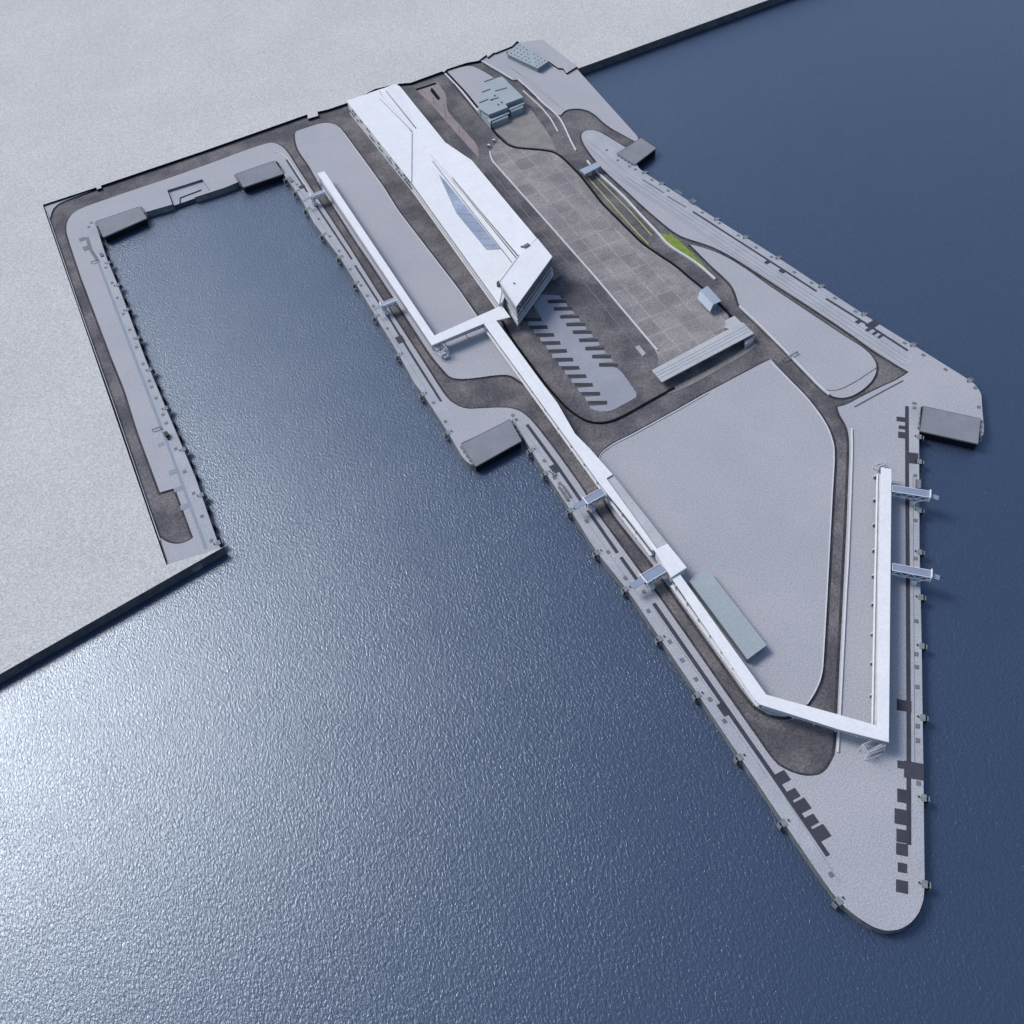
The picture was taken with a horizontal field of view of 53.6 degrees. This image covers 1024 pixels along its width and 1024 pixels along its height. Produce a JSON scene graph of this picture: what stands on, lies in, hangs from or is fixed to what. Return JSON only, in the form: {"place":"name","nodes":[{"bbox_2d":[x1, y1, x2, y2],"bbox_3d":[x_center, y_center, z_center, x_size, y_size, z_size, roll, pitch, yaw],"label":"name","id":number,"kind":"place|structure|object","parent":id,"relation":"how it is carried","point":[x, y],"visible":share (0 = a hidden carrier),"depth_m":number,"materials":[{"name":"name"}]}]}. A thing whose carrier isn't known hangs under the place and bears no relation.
{"place":"outdoors","nodes":[
{"label":"outdoors","id":0,"kind":"place"},
{"bbox_2d":[172,198,195,208],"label":"basin landing","id":1,"kind":"object","parent":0,"point":[184,203],"visible":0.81,"depth_m":877.16,"materials":[{"name":"concrete"}]},
{"bbox_2d":[168,181,208,204],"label":"landing floor","id":2,"kind":"structure","parent":0,"point":[175,195],"depth_m":884.36,"materials":[{"name":"concrete"}]},
{"bbox_2d":[0,0,766,673],"bbox_3d":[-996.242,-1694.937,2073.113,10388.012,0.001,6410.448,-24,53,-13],"label":"land","id":3,"kind":"structure","parent":0,"point":[98,94],"depth_m":957.37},
{"bbox_2d":[0,0,785,682],"bbox_3d":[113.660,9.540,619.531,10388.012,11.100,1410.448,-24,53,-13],"label":"sea wall","id":4,"kind":"structure","parent":0,"point":[94,624],"depth_m":625.47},
{"bbox_2d":[434,342,449,360],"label":"stair tower","id":5,"kind":"structure","parent":0,"point":[443,354],"depth_m":723.17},
{"bbox_2d":[418,82,478,157],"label":"plaza","id":6,"kind":"structure","parent":0,"point":[441,110],"depth_m":934.00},
{"bbox_2d":[0,0,1023,1023],"bbox_3d":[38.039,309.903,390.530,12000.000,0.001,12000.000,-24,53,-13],"label":"water","id":7,"kind":"structure","parent":0,"point":[384,711],"depth_m":566.17,"materials":[{"name":"liquid"}]},
{"bbox_2d":[94,206,148,242],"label":"pontoon","id":8,"kind":"object","parent":7,"relation":"on","point":[114,227],"visible":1,"depth_m":859.23,"materials":[{"name":"metal"}]},
{"bbox_2d":[234,160,283,192],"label":"pontoon","id":9,"kind":"object","parent":7,"relation":"on","point":[260,176],"visible":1,"depth_m":887.19,"materials":[{"name":"concrete"}]},
{"bbox_2d":[460,419,522,471],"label":"pontoon","id":10,"kind":"object","parent":7,"relation":"on","point":[491,446],"visible":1,"depth_m":668.96,"materials":[{"name":"concrete"}]},
{"bbox_2d":[617,137,655,166],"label":"pontoon","id":11,"kind":"object","parent":7,"relation":"on","point":[639,152],"visible":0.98,"depth_m":865.88,"materials":[{"name":"concrete"}]},
{"bbox_2d":[917,406,982,449],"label":"pontoon","id":12,"kind":"object","parent":7,"relation":"on","point":[950,428],"visible":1,"depth_m":648.00,"materials":[{"name":"metal"}]},
{"bbox_2d":[44,43,983,930],"bbox_3d":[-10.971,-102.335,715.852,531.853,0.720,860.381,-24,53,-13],"label":"quay deck","id":13,"kind":"structure","parent":0,"point":[728,485],"depth_m":647.08,"materials":[{"name":"concrete"}]},
{"bbox_2d":[79,237,99,261],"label":"cable trench","id":14,"kind":"object","parent":13,"relation":"on","point":[89,248],"visible":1,"depth_m":841.43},
{"bbox_2d":[86,226,216,543],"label":"quay apron","id":15,"kind":"object","parent":13,"relation":"on","point":[182,462],"visible":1,"depth_m":719.56,"materials":[{"name":"concrete"}]},
{"bbox_2d":[98,263,206,548],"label":"cable trench","id":16,"kind":"object","parent":13,"relation":"on","point":[188,504],"visible":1,"depth_m":697.29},
{"bbox_2d":[286,159,307,191],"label":"cable trench","id":17,"kind":"object","parent":13,"relation":"on","point":[302,186],"visible":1,"depth_m":880.09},
{"bbox_2d":[302,190,325,205],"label":"gangway","id":18,"kind":"object","parent":13,"relation":"on","point":[321,193],"visible":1,"depth_m":850.42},
{"bbox_2d":[316,206,352,259],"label":"cable trench","id":19,"kind":"object","parent":13,"relation":"on","point":[333,231],"visible":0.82,"depth_m":828.43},
{"bbox_2d":[279,159,451,435],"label":"quay apron","id":20,"kind":"object","parent":13,"relation":"on","point":[441,410],"visible":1,"depth_m":763.72,"materials":[{"name":"concrete"}]},
{"bbox_2d":[290,175,426,390],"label":"crane rail","id":21,"kind":"object","parent":20,"relation":"on","point":[359,284],"visible":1,"depth_m":782.19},
{"bbox_2d":[354,265,378,303],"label":"cable trench","id":22,"kind":"object","parent":13,"relation":"on","point":[367,284],"visible":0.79,"depth_m":783.54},
{"bbox_2d":[373,297,397,315],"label":"gangway","id":23,"kind":"object","parent":13,"relation":"on","point":[385,305],"visible":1,"depth_m":755.63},
{"bbox_2d":[344,133,476,315],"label":"kerb","id":24,"kind":"structure","parent":13,"relation":"on","point":[412,229],"depth_m":821.03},
{"bbox_2d":[386,315,441,401],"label":"cable trench","id":25,"kind":"object","parent":13,"relation":"on","point":[399,338],"visible":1,"depth_m":732.17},
{"bbox_2d":[507,42,548,71],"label":"vent building","id":26,"kind":"structure","parent":13,"relation":"on","point":[523,55],"depth_m":971.76,"materials":[{"name":"grey metal"}]},
{"bbox_2d":[522,39,575,71],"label":"apron","id":27,"kind":"object","parent":13,"relation":"on","point":[543,48],"visible":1,"depth_m":978.43,"materials":[{"name":"concrete"}]},
{"bbox_2d":[526,424,581,500],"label":"cable trench","id":28,"kind":"object","parent":13,"relation":"on","point":[555,467],"visible":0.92,"depth_m":653.50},
{"bbox_2d":[573,488,605,512],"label":"gangway","id":29,"kind":"object","parent":13,"relation":"on","point":[592,499],"visible":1,"depth_m":624.62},
{"bbox_2d":[592,549,600,559],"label":"quay fender","id":30,"kind":"object","parent":13,"relation":"attached to","point":[597,552],"visible":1,"depth_m":608.85,"materials":[{"name":"black rubber"}]},
{"bbox_2d":[587,510,618,552],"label":"cable trench","id":31,"kind":"object","parent":13,"relation":"on","point":[607,538],"visible":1,"depth_m":617.96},
{"bbox_2d":[621,586,630,595],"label":"quay fender","id":32,"kind":"object","parent":13,"relation":"attached to","point":[624,590],"visible":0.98,"depth_m":591.00,"materials":[{"name":"black rubber"}]},
{"bbox_2d":[620,557,637,579],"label":"cable trench","id":33,"kind":"object","parent":13,"relation":"on","point":[629,569],"visible":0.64,"depth_m":599.74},
{"bbox_2d":[630,563,666,590],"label":"gangway","id":34,"kind":"object","parent":13,"relation":"on","point":[657,572],"visible":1,"depth_m":585.50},
{"bbox_2d":[599,393,707,457],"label":"kerb","id":35,"kind":"structure","parent":13,"relation":"on","point":[654,422],"depth_m":670.35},
{"bbox_2d":[654,635,664,645],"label":"quay fender","id":36,"kind":"object","parent":13,"relation":"attached to","point":[659,638],"visible":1,"depth_m":568.69,"materials":[{"name":"black rubber"}]},
{"bbox_2d":[654,544,686,582],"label":"transfer block","id":37,"kind":"structure","parent":13,"relation":"on","point":[668,559],"depth_m":588.18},
{"bbox_2d":[511,420,847,907],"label":"quay apron","id":38,"kind":"object","parent":13,"relation":"on","point":[778,801],"visible":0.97,"depth_m":547.99,"materials":[{"name":"concrete"}]},
{"bbox_2d":[653,608,767,777],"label":"crane rail","id":39,"kind":"object","parent":38,"relation":"on","point":[711,694],"visible":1,"depth_m":545.97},
{"bbox_2d":[692,691,702,701],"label":"quay fender","id":40,"kind":"object","parent":13,"relation":"attached to","point":[696,696],"visible":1,"depth_m":545.30,"materials":[{"name":"black rubber"}]},
{"bbox_2d":[597,359,836,719],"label":"gutter","id":41,"kind":"object","parent":13,"relation":"on","point":[809,704],"visible":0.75,"depth_m":592.39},
{"bbox_2d":[733,753,744,764],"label":"quay fender","id":42,"kind":"object","parent":13,"relation":"attached to","point":[737,758],"visible":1,"depth_m":521.63,"materials":[{"name":"black rubber"}]},
{"bbox_2d":[652,603,830,856],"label":"cable trench","id":43,"kind":"object","parent":13,"relation":"on","point":[819,833],"visible":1,"depth_m":513.05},
{"bbox_2d":[584,133,912,364],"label":"quay apron","id":44,"kind":"object","parent":13,"relation":"on","point":[638,177],"visible":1,"depth_m":768.15,"materials":[{"name":"concrete"}]},
{"bbox_2d":[627,173,906,357],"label":"crane rail","id":45,"kind":"object","parent":44,"relation":"on","point":[771,268],"visible":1,"depth_m":759.56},
{"bbox_2d":[633,181,904,360],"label":"crane rail","id":46,"kind":"object","parent":44,"relation":"on","point":[769,271],"visible":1,"depth_m":755.13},
{"bbox_2d":[610,172,898,366],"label":"crane rail","id":47,"kind":"object","parent":13,"relation":"on","point":[763,275],"visible":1,"depth_m":753.67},
{"bbox_2d":[693,211,816,291],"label":"cable trench","id":48,"kind":"object","parent":13,"relation":"on","point":[781,270],"visible":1,"depth_m":768.11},
{"bbox_2d":[628,182,903,364],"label":"crane rail","id":49,"kind":"object","parent":13,"relation":"on","point":[770,276],"visible":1,"depth_m":750.73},
{"bbox_2d":[776,819,788,830],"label":"quay fender","id":50,"kind":"object","parent":13,"relation":"attached to","point":[783,822],"visible":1,"depth_m":498.67,"materials":[{"name":"black rubber"}]},
{"bbox_2d":[771,362,834,703],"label":"white wall","id":51,"kind":"structure","parent":13,"relation":"on","point":[829,536],"depth_m":603.09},
{"bbox_2d":[831,896,843,909],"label":"quay fender","id":52,"kind":"object","parent":13,"relation":"attached to","point":[838,901],"visible":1,"depth_m":473.79,"materials":[{"name":"black rubber"}]},
{"bbox_2d":[839,428,852,714],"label":"white wall","id":53,"kind":"structure","parent":13,"relation":"on","point":[840,702],"depth_m":583.70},
{"bbox_2d":[826,298,907,350],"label":"cable trench","id":54,"kind":"object","parent":13,"relation":"on","point":[872,324],"visible":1,"depth_m":712.59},
{"bbox_2d":[858,739,885,759],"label":"stair tower","id":55,"kind":"structure","parent":13,"relation":"on","point":[872,751],"depth_m":514.64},
{"bbox_2d":[854,380,902,406],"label":"white wall","id":56,"kind":"structure","parent":13,"relation":"on","point":[878,393],"depth_m":671.13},
{"bbox_2d":[871,467,890,742],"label":"covered walkway","id":57,"kind":"structure","parent":13,"relation":"on","point":[880,659],"depth_m":561.22,"materials":[{"name":"white glass"}]},
{"bbox_2d":[896,842,907,856],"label":"pit cover","id":58,"kind":"object","parent":13,"relation":"on","point":[902,849],"visible":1,"depth_m":486.29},
{"bbox_2d":[896,879,907,893],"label":"pit cover","id":59,"kind":"object","parent":13,"relation":"on","point":[901,886],"visible":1,"depth_m":475.63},
{"bbox_2d":[898,862,906,872],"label":"pit cover","id":60,"kind":"object","parent":13,"relation":"on","point":[902,867],"visible":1,"depth_m":480.94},
{"bbox_2d":[894,406,922,844],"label":"cable trench","id":61,"kind":"object","parent":13,"relation":"on","point":[913,770],"visible":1,"depth_m":531.90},
{"bbox_2d":[909,406,923,879],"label":"quay apron","id":62,"kind":"object","parent":13,"relation":"on","point":[916,790],"visible":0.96,"depth_m":547.15,"materials":[{"name":"concrete"}]},
{"bbox_2d":[913,516,914,758],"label":"crane rail","id":63,"kind":"object","parent":62,"relation":"on","point":[914,681],"visible":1,"depth_m":535.78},
{"bbox_2d":[891,485,938,505],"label":"gangway","id":64,"kind":"object","parent":62,"relation":"on","point":[912,493],"visible":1,"depth_m":608.61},
{"bbox_2d":[891,563,939,585],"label":"gangway","id":65,"kind":"object","parent":62,"relation":"on","point":[919,574],"visible":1,"depth_m":573.77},
{"bbox_2d":[915,549,924,557],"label":"quay fender","id":66,"kind":"object","parent":13,"relation":"attached to","point":[919,552],"visible":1,"depth_m":591.37,"materials":[{"name":"black rubber"}]},
{"bbox_2d":[915,507,924,516],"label":"quay fender","id":67,"kind":"object","parent":13,"relation":"attached to","point":[921,511],"visible":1,"depth_m":610.01,"materials":[{"name":"black rubber"}]},
{"bbox_2d":[916,594,925,603],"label":"quay fender","id":68,"kind":"object","parent":13,"relation":"attached to","point":[921,597],"visible":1,"depth_m":572.32,"materials":[{"name":"black rubber"}]},
{"bbox_2d":[916,643,926,652],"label":"quay fender","id":69,"kind":"object","parent":13,"relation":"attached to","point":[922,646],"visible":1,"depth_m":553.20,"materials":[{"name":"black rubber"}]},
{"bbox_2d":[917,714,928,723],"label":"quay fender","id":70,"kind":"object","parent":13,"relation":"attached to","point":[924,718],"visible":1,"depth_m":527.26,"materials":[{"name":"black rubber"}]},
{"bbox_2d":[918,794,929,804],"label":"quay fender","id":71,"kind":"object","parent":13,"relation":"attached to","point":[925,798],"visible":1,"depth_m":501.03,"materials":[{"name":"black rubber"}]},
{"bbox_2d":[918,880,930,890],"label":"quay fender","id":72,"kind":"object","parent":13,"relation":"attached to","point":[926,885],"visible":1,"depth_m":475.56,"materials":[{"name":"black rubber"}]},
{"bbox_2d":[51,62,981,933],"bbox_3d":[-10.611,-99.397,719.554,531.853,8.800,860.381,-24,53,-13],"label":"road","id":73,"kind":"structure","parent":0,"point":[795,744],"depth_m":724.01,"materials":[{"name":"asphalt"}]},
{"bbox_2d":[50,190,95,220],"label":"gutter","id":74,"kind":"object","parent":73,"relation":"on","point":[67,201],"visible":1,"depth_m":887.03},
{"bbox_2d":[47,213,160,540],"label":"kerb","id":75,"kind":"structure","parent":73,"relation":"on","point":[106,383],"depth_m":733.20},
{"bbox_2d":[45,211,166,561],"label":"black wall","id":76,"kind":"structure","parent":73,"relation":"on","point":[110,398],"depth_m":718.71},
{"bbox_2d":[43,41,576,564],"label":"retaining wall","id":77,"kind":"structure","parent":73,"relation":"on","point":[275,127],"depth_m":931.17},
{"bbox_2d":[293,123,523,385],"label":"gutter","id":78,"kind":"object","parent":73,"relation":"on","point":[398,307],"visible":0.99,"depth_m":799.48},
{"bbox_2d":[318,171,509,350],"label":"covered walkway","id":79,"kind":"structure","parent":73,"relation":"on","point":[499,313],"depth_m":758.16,"materials":[{"name":"white metal"}]},
{"bbox_2d":[347,84,553,325],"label":"terminal building","id":80,"kind":"structure","parent":73,"relation":"on","point":[501,250],"depth_m":817.66,"materials":[{"name":"white metal"}]},
{"bbox_2d":[444,73,477,110],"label":"white wall","id":81,"kind":"structure","parent":73,"relation":"on","point":[453,82],"depth_m":953.72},
{"bbox_2d":[446,71,477,107],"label":"black wall","id":82,"kind":"structure","parent":73,"relation":"on","point":[464,91],"depth_m":952.13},
{"bbox_2d":[444,66,509,127],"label":"gutter","id":83,"kind":"object","parent":73,"relation":"on","point":[465,98],"visible":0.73,"depth_m":948.55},
{"bbox_2d":[65,130,907,775],"bbox_3d":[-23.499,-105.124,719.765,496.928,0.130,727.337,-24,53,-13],"label":"gutter","id":84,"kind":"object","parent":73,"relation":"on","point":[567,464],"visible":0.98,"depth_m":668.45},
{"bbox_2d":[493,104,555,149],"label":"yard","id":85,"kind":"structure","parent":73,"relation":"on","point":[526,129],"depth_m":900.92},
{"bbox_2d":[479,77,524,128],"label":"office building","id":86,"kind":"structure","parent":85,"relation":"on","point":[500,98],"depth_m":919.57,"materials":[{"name":"metal"}]},
{"bbox_2d":[523,90,557,131],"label":"white wall","id":87,"kind":"structure","parent":73,"relation":"on","point":[541,108],"depth_m":921.52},
{"bbox_2d":[482,62,612,130],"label":"gutter","id":88,"kind":"object","parent":73,"relation":"on","point":[597,118],"visible":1,"depth_m":925.77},
{"bbox_2d":[518,79,576,150],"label":"white wall","id":89,"kind":"structure","parent":73,"relation":"on","point":[542,102],"depth_m":916.05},
{"bbox_2d":[479,157,635,345],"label":"kerb line","id":90,"kind":"object","parent":73,"relation":"on","point":[560,254],"visible":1,"depth_m":788.13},
{"bbox_2d":[489,151,657,350],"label":"white wall","id":91,"kind":"structure","parent":73,"relation":"on","point":[584,264],"depth_m":785.34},
{"bbox_2d":[484,320,666,556],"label":"covered walkway","id":92,"kind":"structure","parent":73,"relation":"on","point":[641,527],"depth_m":648.46,"materials":[{"name":"white glass"}]},
{"bbox_2d":[528,294,635,411],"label":"parking island","id":93,"kind":"structure","parent":73,"relation":"on","point":[613,387],"depth_m":714.39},
{"bbox_2d":[523,300,617,403],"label":"parking bays","id":94,"kind":"object","parent":93,"relation":"on","point":[565,350],"visible":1,"depth_m":722.26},
{"bbox_2d":[501,320,674,423],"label":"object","id":95,"kind":"structure","parent":73,"relation":"on","point":[565,406],"depth_m":686.43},
{"bbox_2d":[579,162,601,176],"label":"gate canopy","id":96,"kind":"object","parent":73,"relation":"on","point":[592,168],"visible":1,"depth_m":848.73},
{"bbox_2d":[491,127,703,288],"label":"retaining wall","id":97,"kind":"structure","parent":73,"relation":"on","point":[618,219],"depth_m":823.02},
{"bbox_2d":[491,139,728,365],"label":"customs lot","id":98,"kind":"structure","parent":73,"relation":"on","point":[669,313],"depth_m":778.21,"materials":[{"name":"concrete"}]},
{"bbox_2d":[566,164,692,284],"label":"dust margin","id":99,"kind":"object","parent":98,"relation":"on","point":[614,222],"visible":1,"depth_m":805.28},
{"bbox_2d":[697,286,720,311],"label":"folded kiosk","id":100,"kind":"object","parent":98,"relation":"on","point":[708,299],"visible":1,"depth_m":735.13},
{"bbox_2d":[588,177,648,243],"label":"lane line","id":101,"kind":"object","parent":73,"relation":"on","point":[620,213],"visible":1,"depth_m":815.79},
{"bbox_2d":[596,177,651,235],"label":"lane line","id":102,"kind":"object","parent":73,"relation":"on","point":[626,207],"visible":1,"depth_m":819.62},
{"bbox_2d":[635,345,645,356],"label":"traffic island","id":103,"kind":"structure","parent":73,"relation":"on","point":[640,350],"depth_m":715.18,"materials":[{"name":"concrete"}]},
{"bbox_2d":[597,172,715,279],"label":"white wall","id":104,"kind":"structure","parent":73,"relation":"on","point":[656,231],"depth_m":796.67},
{"bbox_2d":[660,233,707,270],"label":"grass","id":105,"kind":"structure","parent":73,"relation":"on","point":[674,242],"depth_m":784.71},
{"bbox_2d":[652,316,753,383],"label":"inspection shed","id":106,"kind":"structure","parent":73,"relation":"on","point":[735,332],"depth_m":702.01,"materials":[{"name":"metal"}]},
{"bbox_2d":[717,302,731,316],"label":"retaining wall","id":107,"kind":"structure","parent":73,"relation":"on","point":[724,309],"depth_m":734.41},
{"bbox_2d":[670,575,887,741],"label":"covered walkway","id":108,"kind":"structure","parent":73,"relation":"on","point":[726,652],"depth_m":534.53,"materials":[{"name":"white glass"}]},
{"bbox_2d":[688,244,878,399],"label":"gutter","id":109,"kind":"object","parent":73,"relation":"on","point":[797,366],"visible":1,"depth_m":717.06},
{"bbox_2d":[739,305,829,394],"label":"white wall","id":110,"kind":"structure","parent":73,"relation":"on","point":[786,352],"depth_m":703.81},
{"bbox_2d":[666,342,756,393],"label":"pavement","id":111,"kind":"structure","parent":0,"point":[691,381],"depth_m":697.84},
{"bbox_2d":[689,570,766,661],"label":"warehouse","id":112,"kind":"structure","parent":0,"point":[738,629],"depth_m":569.15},
{"bbox_2d":[872,459,886,472],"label":"stair tower","id":113,"kind":"structure","parent":0,"point":[879,465],"depth_m":629.54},
{"bbox_2d":[915,479,920,488],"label":"quay platform","id":114,"kind":"structure","parent":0,"point":[917,483],"depth_m":621.40,"materials":[{"name":"metal"}]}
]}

